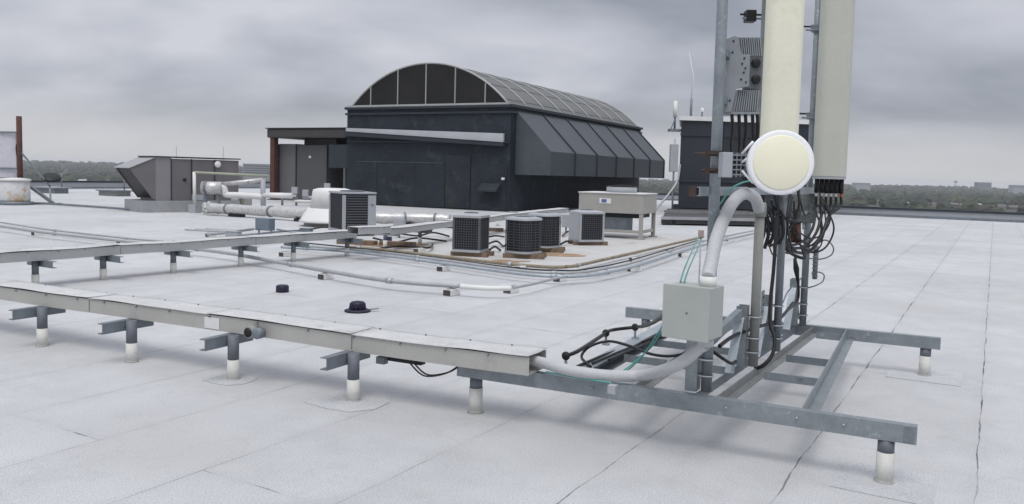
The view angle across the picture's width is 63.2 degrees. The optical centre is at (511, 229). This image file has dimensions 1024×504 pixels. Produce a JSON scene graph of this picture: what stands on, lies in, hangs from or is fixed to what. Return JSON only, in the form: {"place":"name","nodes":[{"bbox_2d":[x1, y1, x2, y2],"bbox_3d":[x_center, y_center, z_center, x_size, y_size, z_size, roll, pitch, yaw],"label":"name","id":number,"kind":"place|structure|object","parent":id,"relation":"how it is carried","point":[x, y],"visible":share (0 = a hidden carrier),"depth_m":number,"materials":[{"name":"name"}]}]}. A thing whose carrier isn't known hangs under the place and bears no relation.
{"place":"outdoors","nodes":[
{"label":"outdoors","id":0,"kind":"place"},
{"bbox_2d":[0,188,1023,503],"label":"roof","id":1,"kind":"structure","parent":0,"point":[88,414],"depth_m":6.44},
{"bbox_2d":[0,178,33,204],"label":"white drum box","id":2,"kind":"object","parent":1,"relation":"on","point":[14,191],"visible":0.99,"depth_m":31.28,"materials":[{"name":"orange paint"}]},
{"bbox_2d":[0,116,61,204],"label":"antenna stand","id":3,"kind":"object","parent":1,"relation":"on","point":[12,155],"visible":0.94,"depth_m":32.33,"materials":[{"name":"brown metal"}]},
{"bbox_2d":[8,306,65,346],"bbox_3d":[-4.237,0.867,7.504,0.160,0.349,0.500,3,4,26],"label":"tray support","id":4,"kind":"object","parent":1,"relation":"on","point":[41,313],"visible":0.98,"depth_m":7.45,"materials":[{"name":"metal"}]},
{"bbox_2d":[27,260,56,282],"bbox_3d":[-6.299,0.575,11.069,0.640,0.349,0.159,4,5,33],"label":"tray support","id":5,"kind":"object","parent":1,"relation":"on","point":[35,265],"visible":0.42,"depth_m":11.02,"materials":[{"name":"metal"}]},
{"bbox_2d":[0,229,356,262],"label":"cable tray","id":6,"kind":"object","parent":5,"relation":"on","point":[44,253],"visible":0.95,"depth_m":12.48,"materials":[{"name":"metal"}]},
{"bbox_2d":[347,225,390,234],"bbox_3d":[-2.635,-0.006,15.386,0.330,0.146,0.785,5,5,39],"label":"cable tray","id":7,"kind":"object","parent":6,"relation":"on","point":[371,229],"visible":1,"depth_m":15.29,"materials":[{"name":"metal"}]},
{"bbox_2d":[33,173,70,193],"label":"roof vent","id":8,"kind":"object","parent":1,"relation":"on","point":[55,190],"visible":0.77,"depth_m":44.24,"materials":[{"name":"metal"}]},
{"bbox_2d":[52,203,129,209],"bbox_3d":[-15.276,-0.848,30.566,5.212,0.079,0.132,4,4,30],"label":"roof conduit","id":9,"kind":"object","parent":1,"relation":"on","point":[93,206],"visible":0.77,"depth_m":30.69,"materials":[{"name":"metal"}]},
{"bbox_2d":[94,255,123,279],"bbox_3d":[-5.785,0.535,11.857,0.640,0.349,0.159,4,5,33],"label":"tray support","id":10,"kind":"object","parent":1,"relation":"on","point":[103,268],"visible":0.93,"depth_m":11.81,"materials":[{"name":"metal"}]},
{"bbox_2d":[95,180,132,195],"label":"roof vent","id":11,"kind":"object","parent":1,"relation":"on","point":[109,192],"visible":0.93,"depth_m":42.73,"materials":[{"name":"metal"}]},
{"bbox_2d":[98,318,153,362],"bbox_3d":[-3.199,0.928,6.990,0.160,0.349,0.500,3,4,26],"label":"tray support","id":12,"kind":"object","parent":1,"relation":"on","point":[129,326],"visible":0.97,"depth_m":6.93,"materials":[{"name":"metal"}]},
{"bbox_2d":[29,180,269,188],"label":"parapet wall","id":13,"kind":"structure","parent":1,"relation":"on","point":[96,184],"depth_m":53.92,"materials":[{"name":"grey paint"}]},
{"bbox_2d":[114,156,240,212],"bbox_3d":[-12.110,-1.658,30.268,3.975,1.980,1.800,-2,5,-43],"label":"hooded air unit","id":14,"kind":"object","parent":1,"relation":"on","point":[156,184],"visible":0.94,"depth_m":29.44,"materials":[{"name":"grey metal"}]},
{"bbox_2d":[164,250,192,272],"bbox_3d":[-5.170,0.488,12.800,0.640,0.349,0.159,4,5,33],"label":"tray support","id":15,"kind":"object","parent":1,"relation":"on","point":[173,262],"visible":0.94,"depth_m":12.75,"materials":[{"name":"metal"}]},
{"bbox_2d":[199,333,257,385],"bbox_3d":[-2.162,0.990,6.475,0.349,0.349,0.500,3,4,26],"label":"tray support","id":16,"kind":"object","parent":1,"relation":"on","point":[233,375],"visible":0.97,"depth_m":6.43,"materials":[{"name":"metal"}]},
{"bbox_2d":[188,171,268,212],"bbox_3d":[-10.084,-1.330,29.718,2.730,1.470,0.424,0,4,-21],"label":"pipe rack","id":17,"kind":"object","parent":1,"relation":"on","point":[194,207],"visible":0.77,"depth_m":29.30,"materials":[{"name":"white metal"}]},
{"bbox_2d":[231,246,259,266],"bbox_3d":[-4.478,0.435,13.861,0.640,0.349,0.159,4,5,33],"label":"tray support","id":18,"kind":"object","parent":1,"relation":"on","point":[241,249],"visible":0.9,"depth_m":13.82,"materials":[{"name":"metal"}]},
{"bbox_2d":[200,178,292,213],"bbox_3d":[-9.187,-1.170,28.902,3.117,1.299,0.470,1,4,0],"label":"jacketed pump pipe","id":19,"kind":"object","parent":1,"relation":"on","point":[210,187],"visible":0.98,"depth_m":28.81,"materials":[{"name":"silver metal"}]},
{"bbox_2d":[255,218,274,233],"bbox_3d":[-6.093,-0.084,20.537,0.440,0.410,0.220,3,4,20],"label":"blue grey junction box","id":20,"kind":"object","parent":1,"relation":"on","point":[266,224],"visible":0.87,"depth_m":20.43,"materials":[{"name":"paint"}]},
{"bbox_2d":[284,242,310,261],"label":"tray support","id":21,"kind":"object","parent":1,"relation":"on","point":[293,245],"visible":0.91,"depth_m":14.77,"materials":[{"name":"metal"}]},
{"bbox_2d":[265,127,346,199],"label":"flat canopy","id":22,"kind":"object","parent":1,"relation":"on","point":[274,134],"visible":0.86,"depth_m":42.25,"materials":[{"name":"metal"}]},
{"bbox_2d":[281,183,330,205],"bbox_3d":[-9.152,-1.578,36.993,2.198,1.036,0.200,1,4,0],"label":"valve set","id":23,"kind":"object","parent":1,"relation":"on","point":[305,193],"visible":0.53,"depth_m":36.94,"materials":[{"name":"white metal"}]},
{"bbox_2d":[278,139,346,200],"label":"grey air unit","id":24,"kind":"object","parent":1,"relation":"on","point":[304,166],"visible":0.62,"depth_m":42.48,"materials":[{"name":"metal"}]},
{"bbox_2d":[299,188,348,226],"bbox_3d":[-5.248,-0.661,24.319,1.910,1.120,1.910,1,4,0],"label":"duct","id":25,"kind":"object","parent":1,"relation":"on","point":[316,213],"visible":0.53,"depth_m":23.73,"materials":[{"name":"metal"}]},
{"bbox_2d":[318,273,333,279],"bbox_3d":[-2.800,0.691,12.545,0.130,0.098,0.227,4,5,32],"label":"conduit block","id":26,"kind":"object","parent":1,"relation":"on","point":[323,276],"depth_m":12.47,"materials":[{"name":"white plastic"}]},
{"bbox_2d":[0,225,459,287],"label":"roof conduit","id":27,"kind":"object","parent":26,"relation":"on","point":[386,279],"visible":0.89,"depth_m":13.06,"materials":[{"name":"metal"}]},
{"bbox_2d":[202,201,452,227],"bbox_3d":[-6.222,-0.485,26.076,9.554,0.464,1.296,3,4,22],"label":"insulated duct","id":28,"kind":"object","parent":1,"relation":"on","point":[239,210],"visible":0.67,"depth_m":26.29,"materials":[{"name":"silver metal"}]},
{"bbox_2d":[304,350,390,411],"bbox_3d":[-1.138,1.051,5.959,0.534,0.349,0.515,3,4,26],"label":"tray support","id":29,"kind":"object","parent":1,"relation":"on","point":[352,397],"visible":0.98,"depth_m":5.92,"materials":[{"name":"metal"}]},
{"bbox_2d":[337,238,363,256],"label":"tray support","id":30,"kind":"object","parent":1,"relation":"on","point":[347,241],"visible":0.86,"depth_m":15.89,"materials":[{"name":"metal"}]},
{"bbox_2d":[328,190,376,235],"bbox_3d":[-4.090,-0.449,21.310,0.890,1.140,1.130,-1,5,-32],"label":"louvred condenser","id":31,"kind":"object","parent":1,"relation":"on","point":[347,208],"visible":0.86,"depth_m":20.93,"materials":[{"name":"grey paint"}]},
{"bbox_2d":[336,240,377,244],"bbox_3d":[-3.446,0.275,18.526,0.900,0.100,0.220,3,4,15],"label":"timber block","id":32,"kind":"object","parent":1,"relation":"on","point":[370,242],"depth_m":18.40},
{"bbox_2d":[344,301,378,313],"bbox_3d":[-1.779,0.894,9.728,0.363,0.125,0.308,3,4,23],"label":"roof drain","id":33,"kind":"object","parent":1,"relation":"on","point":[357,307],"visible":1,"depth_m":9.66,"materials":[{"name":"metal"}]},
{"bbox_2d":[443,288,459,295],"bbox_3d":[-0.813,0.831,11.220,0.130,0.098,0.227,4,5,32],"label":"conduit block","id":34,"kind":"object","parent":1,"relation":"on","point":[451,291],"depth_m":11.15,"materials":[{"name":"white plastic"}]},
{"bbox_2d":[459,284,511,290],"bbox_3d":[-0.353,0.768,11.050,0.701,0.067,0.152,2,4,5],"label":"roof conduit","id":35,"kind":"object","parent":1,"relation":"on","point":[485,288],"visible":1,"depth_m":11.01,"materials":[{"name":"white plastic"}]},
{"bbox_2d":[329,62,664,211],"bbox_3d":[0.187,-4.693,45.159,11.973,6.644,17.073,4,4,29],"label":"vaulted penthouse","id":36,"kind":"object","parent":1,"relation":"on","point":[434,135],"visible":0.99,"depth_m":38.43,"materials":[{"name":"black paint"}]},
{"bbox_2d":[380,226,705,268],"bbox_3d":[1.615,0.298,20.834,6.093,0.001,12.811,3,4,19],"label":"roof pad","id":37,"kind":"object","parent":1,"relation":"on","point":[620,243],"depth_m":19.03,"materials":[{"name":"concrete"}]},
{"bbox_2d":[379,240,415,245],"bbox_3d":[-2.524,0.308,18.386,0.800,0.100,0.220,3,4,15],"label":"timber block","id":38,"kind":"object","parent":37,"relation":"on","point":[391,243],"depth_m":18.29,"materials":[{"name":"wood"}]},
{"bbox_2d":[415,230,433,243],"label":"tray support","id":39,"kind":"object","parent":37,"relation":"on","point":[420,235],"visible":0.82,"depth_m":18.90,"materials":[{"name":"metal"}]},
{"bbox_2d":[383,221,452,234],"bbox_3d":[-2.075,-0.060,18.480,0.330,0.158,3.252,3,4,19],"label":"cable tray","id":40,"kind":"object","parent":39,"relation":"on","point":[410,228],"visible":0.89,"depth_m":18.28,"materials":[{"name":"metal"}]},
{"bbox_2d":[450,251,488,257],"bbox_3d":[-0.842,0.481,16.495,0.768,0.090,0.120,3,4,18],"label":"timber sleeper","id":41,"kind":"object","parent":37,"relation":"on","point":[484,254],"visible":0.89,"depth_m":16.43,"materials":[{"name":"wood"}]},
{"bbox_2d":[486,251,493,255],"bbox_3d":[-0.742,0.460,16.840,0.768,0.090,0.120,2,4,13],"label":"timber sleeper","id":42,"kind":"object","parent":37,"relation":"on","point":[491,253],"visible":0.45,"depth_m":16.71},
{"bbox_2d":[452,212,489,252],"bbox_3d":[-0.819,0.033,16.649,0.595,0.790,0.595,3,4,16],"label":"condenser unit","id":43,"kind":"object","parent":42,"relation":"on","point":[470,232],"visible":1,"depth_m":16.42,"materials":[{"name":"grey metal"}]},
{"bbox_2d":[503,253,544,258],"bbox_3d":[0.230,0.516,16.375,0.819,0.090,0.120,2,4,10],"label":"timber sleeper","id":44,"kind":"object","parent":37,"relation":"on","point":[525,256],"visible":0.97,"depth_m":16.32,"materials":[{"name":"wood"}]},
{"bbox_2d":[504,216,541,253],"bbox_3d":[0.228,0.092,16.543,0.624,0.720,0.624,5,5,39],"label":"condenser unit","id":45,"kind":"object","parent":44,"relation":"on","point":[522,234],"visible":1,"depth_m":16.32,"materials":[{"name":"grey metal"}]},
{"bbox_2d":[349,237,703,268],"bbox_3d":[2.162,0.428,17.817,10.254,0.077,4.671,-1,5,-33],"label":"gas pipe","id":46,"kind":"object","parent":37,"relation":"on","point":[577,265],"visible":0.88,"depth_m":15.34,"materials":[{"name":"metal"}]},
{"bbox_2d":[541,248,563,252],"bbox_3d":[0.698,0.432,17.822,0.819,0.090,0.120,2,4,10],"label":"timber sleeper","id":47,"kind":"object","parent":37,"relation":"on","point":[555,250],"visible":0.51,"depth_m":17.74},
{"bbox_2d":[528,212,561,247],"bbox_3d":[0.697,-0.002,17.989,0.624,0.740,0.624,5,5,39],"label":"condenser unit","id":48,"kind":"object","parent":47,"relation":"on","point":[551,227],"visible":0.7,"depth_m":17.71,"materials":[{"name":"grey metal"}]},
{"bbox_2d":[573,241,607,244],"bbox_3d":[1.872,0.322,19.920,0.845,0.090,0.120,1,4,-12],"label":"timber sleeper","id":49,"kind":"object","parent":37,"relation":"on","point":[590,243],"visible":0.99,"depth_m":19.86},
{"bbox_2d":[568,209,604,241],"bbox_3d":[1.795,-0.118,20.073,0.663,0.770,0.660,0,4,-20],"label":"condenser unit","id":50,"kind":"object","parent":49,"relation":"on","point":[586,225],"visible":1,"depth_m":19.82,"materials":[{"name":"grey metal"}]},
{"bbox_2d":[579,185,657,239],"bbox_3d":[2.919,-0.525,22.959,1.880,1.435,1.460,3,4,24],"label":"tan condenser","id":51,"kind":"object","parent":37,"relation":"on","point":[621,206],"visible":0.94,"depth_m":22.40,"materials":[{"name":"paint"}]},
{"bbox_2d":[553,274,566,281],"bbox_3d":[0.747,0.752,13.009,0.130,0.098,0.227,4,5,32],"label":"conduit block","id":52,"kind":"object","parent":1,"relation":"on","point":[561,280],"depth_m":12.94,"materials":[{"name":"white plastic"}]},
{"bbox_2d":[309,230,753,273],"bbox_3d":[3.442,0.359,18.818,15.132,0.061,6.089,-1,5,-37],"label":"roof conduit","id":53,"kind":"object","parent":52,"relation":"on","point":[521,270],"visible":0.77,"depth_m":14.55,"materials":[{"name":"metal"}]},
{"bbox_2d":[639,192,678,200],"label":"parapet wall","id":54,"kind":"structure","parent":1,"relation":"on","point":[660,196],"depth_m":62.18,"materials":[{"name":"grey paint"}]},
{"bbox_2d":[669,139,678,208],"bbox_3d":[7.586,-2.533,39.303,0.380,3.500,0.298,1,4,-5],"label":"antenna","id":55,"kind":"object","parent":1,"relation":"on","point":[673,157],"depth_m":39.11,"materials":[{"name":"metal"}]},
{"bbox_2d":[678,252,689,256],"bbox_3d":[3.638,0.520,17.595,0.227,0.098,0.130,0,4,-20],"label":"conduit block","id":56,"kind":"object","parent":1,"relation":"on","point":[684,254],"depth_m":17.54,"materials":[{"name":"white plastic"}]},
{"bbox_2d":[281,232,753,277],"bbox_3d":[3.111,0.415,17.860,14.384,0.069,6.029,-1,5,-36],"label":"roof conduit","id":57,"kind":"object","parent":56,"relation":"on","point":[607,272],"visible":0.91,"depth_m":14.22,"materials":[{"name":"metal"}]},
{"bbox_2d":[512,273,581,288],"bbox_3d":[0.524,0.731,12.059,0.101,0.039,2.047,4,4,31],"label":"roof conduit","id":58,"kind":"object","parent":57,"relation":"attached to","point":[538,282],"visible":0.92,"depth_m":11.83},
{"bbox_2d":[457,307,962,503],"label":"mast platform","id":59,"kind":"structure","parent":1,"relation":"on","point":[883,477],"depth_m":5.36,"materials":[{"name":"metal"}]},
{"bbox_2d":[0,279,545,375],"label":"cable tray","id":60,"kind":"object","parent":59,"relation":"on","point":[464,353],"visible":0.99,"depth_m":6.30,"materials":[{"name":"metal"}]},
{"bbox_2d":[244,325,265,338],"bbox_3d":[-1.951,0.779,6.328,0.177,0.100,0.085,3,4,26],"label":"round conduit fitting","id":61,"kind":"object","parent":60,"relation":"attached to","point":[254,331],"visible":1,"depth_m":6.30,"materials":[{"name":"grey metal"}]},
{"bbox_2d":[376,356,457,376],"bbox_3d":[-0.665,0.954,5.875,0.669,0.111,0.145,3,4,27],"label":"hanging connector","id":62,"kind":"object","parent":60,"relation":"hanging from","point":[383,360],"visible":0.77,"depth_m":5.92,"materials":[{"name":"black rubber"}]},
{"bbox_2d":[486,342,709,381],"bbox_3d":[0.542,0.758,5.281,1.601,0.389,0.312,4,5,37],"label":"flexible conduit","id":63,"kind":"object","parent":59,"relation":"on","point":[692,353],"visible":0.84,"depth_m":5.22,"materials":[{"name":"plastic"}]},
{"bbox_2d":[576,334,661,365],"bbox_3d":[0.898,0.894,6.385,0.126,0.068,1.828,4,5,34],"label":"cable","id":64,"kind":"object","parent":59,"relation":"on","point":[602,355],"visible":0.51,"depth_m":6.00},
{"bbox_2d":[591,336,663,364],"bbox_3d":[1.039,0.889,6.519,0.170,0.068,1.889,4,5,36],"label":"cable","id":65,"kind":"object","parent":59,"relation":"on","point":[610,355],"visible":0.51,"depth_m":6.08,"materials":[{"name":"rubber"}]},
{"bbox_2d":[580,340,683,367],"bbox_3d":[0.767,0.825,5.510,0.348,0.239,0.956,-1,4,-28],"label":"cable","id":66,"kind":"object","parent":59,"relation":"on","point":[623,344],"visible":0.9,"depth_m":5.74,"materials":[{"name":"rubber"}]},
{"bbox_2d":[685,0,727,391],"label":"antenna mast","id":67,"kind":"object","parent":59,"relation":"on","point":[699,369],"visible":0.62,"depth_m":5.00,"materials":[{"name":"metal"}]},
{"bbox_2d":[662,276,723,347],"bbox_3d":[1.037,0.454,4.734,0.277,0.395,0.260,4,5,36],"label":"junction box","id":68,"kind":"object","parent":67,"relation":"attached to","point":[691,311],"visible":0.99,"depth_m":4.64,"materials":[{"name":"metal"}]},
{"bbox_2d":[569,315,661,355],"bbox_3d":[0.693,0.638,5.741,0.665,0.458,1.938,1,4,0],"label":"cable","id":69,"kind":"object","parent":68,"relation":"attached to","point":[603,334],"visible":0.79,"depth_m":6.10,"materials":[{"name":"rubber"}]},
{"bbox_2d":[702,188,764,276],"bbox_3d":[1.395,0.001,5.226,0.111,0.530,1.317,4,4,28],"label":"flexible conduit","id":70,"kind":"object","parent":68,"relation":"attached to","point":[735,199],"visible":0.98,"depth_m":4.95,"materials":[{"name":"plastic"}]},
{"bbox_2d":[694,150,724,173],"bbox_3d":[1.180,-0.406,5.009,0.182,0.138,0.110,1,4,0],"label":"mast clamp","id":71,"kind":"object","parent":67,"relation":"attached to","point":[704,153],"visible":0.92,"depth_m":4.97,"materials":[{"name":"metal"}]},
{"bbox_2d":[714,309,742,343],"bbox_3d":[1.360,0.676,5.484,0.045,0.228,0.734,4,5,36],"label":"diagonal brace","id":72,"kind":"object","parent":67,"relation":"attached to","point":[732,319],"visible":0.36,"depth_m":5.61,"materials":[{"name":"metal"}]},
{"bbox_2d":[723,36,761,115],"bbox_3d":[1.389,-0.949,5.135,0.300,0.476,0.316,1,4,0],"label":"remote radio unit","id":73,"kind":"object","parent":67,"relation":"attached to","point":[743,68],"visible":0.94,"depth_m":5.11,"materials":[{"name":"grey metal"}]},
{"bbox_2d":[729,114,749,187],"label":"jumper cable","id":74,"kind":"object","parent":73,"relation":"hanging from","point":[731,138],"visible":0.66,"depth_m":5.20,"materials":[{"name":"rubber"}]},
{"bbox_2d":[737,114,751,187],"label":"jumper cable","id":75,"kind":"object","parent":73,"relation":"hanging from","point":[739,134],"visible":0.71,"depth_m":5.20,"materials":[{"name":"rubber"}]},
{"bbox_2d":[742,114,754,187],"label":"jumper cable","id":76,"kind":"object","parent":73,"relation":"hanging from","point":[745,132],"visible":0.63,"depth_m":5.20,"materials":[{"name":"rubber"}]},
{"bbox_2d":[741,130,813,194],"bbox_3d":[1.500,-0.385,4.800,0.363,0.362,0.374,1,4,0],"label":"microwave dish","id":77,"kind":"object","parent":67,"relation":"attached to","point":[779,162],"visible":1,"depth_m":4.63,"materials":[{"name":"plastic"}]},
{"bbox_2d":[718,152,747,177],"bbox_3d":[1.367,-0.376,4.858,0.312,0.146,0.130,1,4,0],"label":"dish radio","id":78,"kind":"object","parent":77,"relation":"attached to","point":[730,164],"visible":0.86,"depth_m":4.82,"materials":[{"name":"grey paint"}]},
{"bbox_2d":[725,217,764,373],"bbox_3d":[1.657,0.381,5.795,0.166,1.148,0.668,3,4,26],"label":"conduit post","id":79,"kind":"object","parent":59,"relation":"on","point":[742,347],"visible":0.98,"depth_m":5.79,"materials":[{"name":"metal"}]},
{"bbox_2d":[754,215,778,369],"bbox_3d":[1.869,0.444,5.961,0.125,1.092,0.388,4,5,32],"label":"cable","id":80,"kind":"object","parent":79,"relation":"hanging from","point":[769,358],"visible":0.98,"depth_m":5.99,"materials":[{"name":"rubber"}]},
{"bbox_2d":[758,194,787,357],"bbox_3d":[2.021,-0.843,6.252,0.162,3.548,0.668,3,4,26],"label":"antenna mast","id":81,"kind":"object","parent":59,"relation":"on","point":[766,337],"visible":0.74,"depth_m":6.33,"materials":[{"name":"metal"}]},
{"bbox_2d":[740,10,760,22],"bbox_3d":[1.932,-1.580,6.110,0.445,0.085,0.334,1,4,0],"label":"antenna clamp","id":82,"kind":"object","parent":81,"relation":"attached to","point":[750,16],"visible":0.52,"depth_m":6.17,"materials":[{"name":"metal"}]},
{"bbox_2d":[757,0,804,137],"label":"panel antenna","id":83,"kind":"object","parent":82,"relation":"attached to","point":[782,27],"depth_m":5.86,"materials":[{"name":"beige paint"}]},
{"bbox_2d":[718,302,793,347],"bbox_3d":[1.878,0.685,6.194,0.077,0.070,1.996,4,4,31],"label":"cable","id":84,"kind":"object","parent":81,"relation":"attached to","point":[736,334],"visible":0.81,"depth_m":5.79,"materials":[{"name":"rubber"}]},
{"bbox_2d":[763,216,770,248],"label":"cable","id":85,"kind":"object","parent":81,"relation":"attached to","point":[768,232],"visible":0.98,"depth_m":6.21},
{"bbox_2d":[786,198,797,253],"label":"cable","id":86,"kind":"object","parent":81,"relation":"attached to","point":[788,233],"visible":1,"depth_m":6.21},
{"bbox_2d":[783,0,820,329],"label":"antenna mast","id":87,"kind":"object","parent":59,"relation":"on","point":[793,315],"visible":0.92,"depth_m":7.42,"materials":[{"name":"metal"}]},
{"bbox_2d":[689,186,814,196],"bbox_3d":[1.935,-0.295,6.285,0.063,0.060,3.154,4,5,33],"label":"horizontal strut","id":88,"kind":"object","parent":87,"relation":"attached to","point":[703,191],"visible":0.61,"depth_m":5.38,"materials":[{"name":"metal"}]},
{"bbox_2d":[791,194,814,228],"bbox_3d":[2.599,-0.162,7.453,0.200,0.320,0.242,3,4,20],"label":"surge box","id":89,"kind":"object","parent":87,"relation":"attached to","point":[808,201],"visible":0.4,"depth_m":7.42,"materials":[{"name":"metal"}]},
{"bbox_2d":[812,246,818,278],"bbox_3d":[2.724,0.294,7.482,0.056,0.298,0.051,1,4,0],"label":"ground bar","id":90,"kind":"object","parent":87,"relation":"attached to","point":[815,267],"visible":0.79,"depth_m":7.46,"materials":[{"name":"metal"}]},
{"bbox_2d":[812,0,855,196],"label":"panel antenna","id":91,"kind":"object","parent":87,"relation":"attached to","point":[833,83],"visible":0.96,"depth_m":7.13,"materials":[{"name":"beige paint"}]},
{"bbox_2d":[793,197,842,252],"bbox_3d":[2.438,-0.038,6.851,0.079,0.482,1.182,5,5,43],"label":"cable","id":92,"kind":"object","parent":91,"relation":"attached to","point":[834,211],"visible":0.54,"depth_m":7.07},
{"bbox_2d":[661,209,766,226],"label":"equipment platform","id":93,"kind":"structure","parent":1,"relation":"on","point":[692,216],"depth_m":29.66,"materials":[{"name":"grey metal"}]},
{"bbox_2d":[673,116,813,214],"bbox_3d":[11.660,-3.148,41.987,8.417,4.580,5.099,1,4,-5],"label":"dark stair enclosure","id":94,"kind":"object","parent":1,"relation":"on","point":[695,133],"visible":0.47,"depth_m":39.40,"materials":[{"name":"black paint"}]},
{"bbox_2d":[668,101,680,131],"bbox_3d":[7.813,-5.372,39.425,0.750,1.440,0.400,1,4,-5],"label":"corner antenna","id":95,"kind":"object","parent":94,"relation":"attached to","point":[675,106],"visible":0.98,"depth_m":39.33,"materials":[{"name":"metal"}]},
{"bbox_2d":[817,204,1023,222],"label":"parapet wall","id":96,"kind":"structure","parent":1,"relation":"on","point":[997,216],"depth_m":40.87,"materials":[{"name":"grey paint"}]},
{"bbox_3d":[-7.993,0.249,17.123,0.130,0.098,0.227,4,5,32],"label":"conduit block","id":97,"kind":"object","parent":1,"relation":"on","visible":0},
{"bbox_2d":[0,221,162,240],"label":"roof conduit","id":98,"kind":"object","parent":97,"relation":"on","point":[110,236],"visible":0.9,"depth_m":17.93,"materials":[{"name":"metal"}]},
{"bbox_3d":[3.544,0.455,18.540,0.227,0.098,0.130,0,4,-20],"label":"conduit block","id":99,"kind":"object","parent":1,"relation":"on","visible":0},
{"bbox_2d":[309,240,697,270],"bbox_3d":[1.213,0.464,16.615,9.783,0.028,5.576,0,4,-22],"label":"roof conduit","id":100,"kind":"object","parent":99,"relation":"on","point":[515,267],"visible":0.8,"depth_m":14.95,"materials":[{"name":"metal"}]},
{"bbox_2d":[0,0,1023,188],"label":"sky","id":101,"kind":"structure","parent":0,"point":[937,96],"materials":[{"name":"grey"}]},
{"bbox_2d":[27,167,1016,211],"bbox_3d":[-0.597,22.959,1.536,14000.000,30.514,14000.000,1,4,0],"label":"ground","id":102,"kind":"structure","parent":0,"point":[1006,210],"depth_m":1237.87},
{"bbox_2d":[243,164,269,180],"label":"distant office building","id":103,"kind":"structure","parent":102,"relation":"on","point":[262,169],"depth_m":1481.91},
{"bbox_2d":[7,160,1023,211],"bbox_3d":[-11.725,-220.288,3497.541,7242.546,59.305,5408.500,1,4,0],"label":"distant woods","id":104,"kind":"object","parent":102,"relation":"on","point":[913,200],"visible":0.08,"depth_m":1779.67,"materials":[{"name":"plant"}]},
{"bbox_2d":[974,182,991,191],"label":"distant office building","id":105,"kind":"structure","parent":102,"relation":"on","point":[983,185],"depth_m":3577.29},
{"bbox_2d":[1008,185,1023,193],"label":"distant office building","id":106,"kind":"structure","parent":102,"relation":"on","point":[1016,189],"depth_m":3178.73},
{"bbox_2d":[789,206,821,247],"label":"cable","id":107,"kind":"object","parent":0,"point":[820,229],"visible":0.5,"depth_m":7.09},
{"bbox_2d":[789,221,801,242],"bbox_3d":[2.349,0.016,6.912,0.108,0.181,0.097,1,4,0],"label":"rusty splice","id":108,"kind":"object","parent":107,"relation":"attached to","point":[792,238],"visible":0.56,"depth_m":6.88,"materials":[{"name":"brown metal"}]},
{"bbox_2d":[789,196,817,245],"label":"cable","id":109,"kind":"object","parent":108,"relation":"attached to","point":[811,229],"visible":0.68,"depth_m":7.01,"materials":[{"name":"rubber"}]},
{"bbox_2d":[791,198,834,252],"bbox_3d":[2.522,-0.031,6.961,0.160,0.468,0.555,5,5,42],"label":"cable","id":110,"kind":"object","parent":108,"relation":"attached to","point":[828,243],"visible":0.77,"depth_m":7.07,"materials":[{"name":"rubber"}]},
{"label":"tray support","id":111,"kind":"object","parent":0,"visible":0},
{"bbox_2d":[441,208,568,222],"bbox_3d":[0.153,-0.436,24.837,0.390,0.172,10.240,3,4,19],"label":"cable tray","id":112,"kind":"object","parent":111,"relation":"on","point":[497,217],"visible":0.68,"depth_m":24.57,"materials":[{"name":"metal"}]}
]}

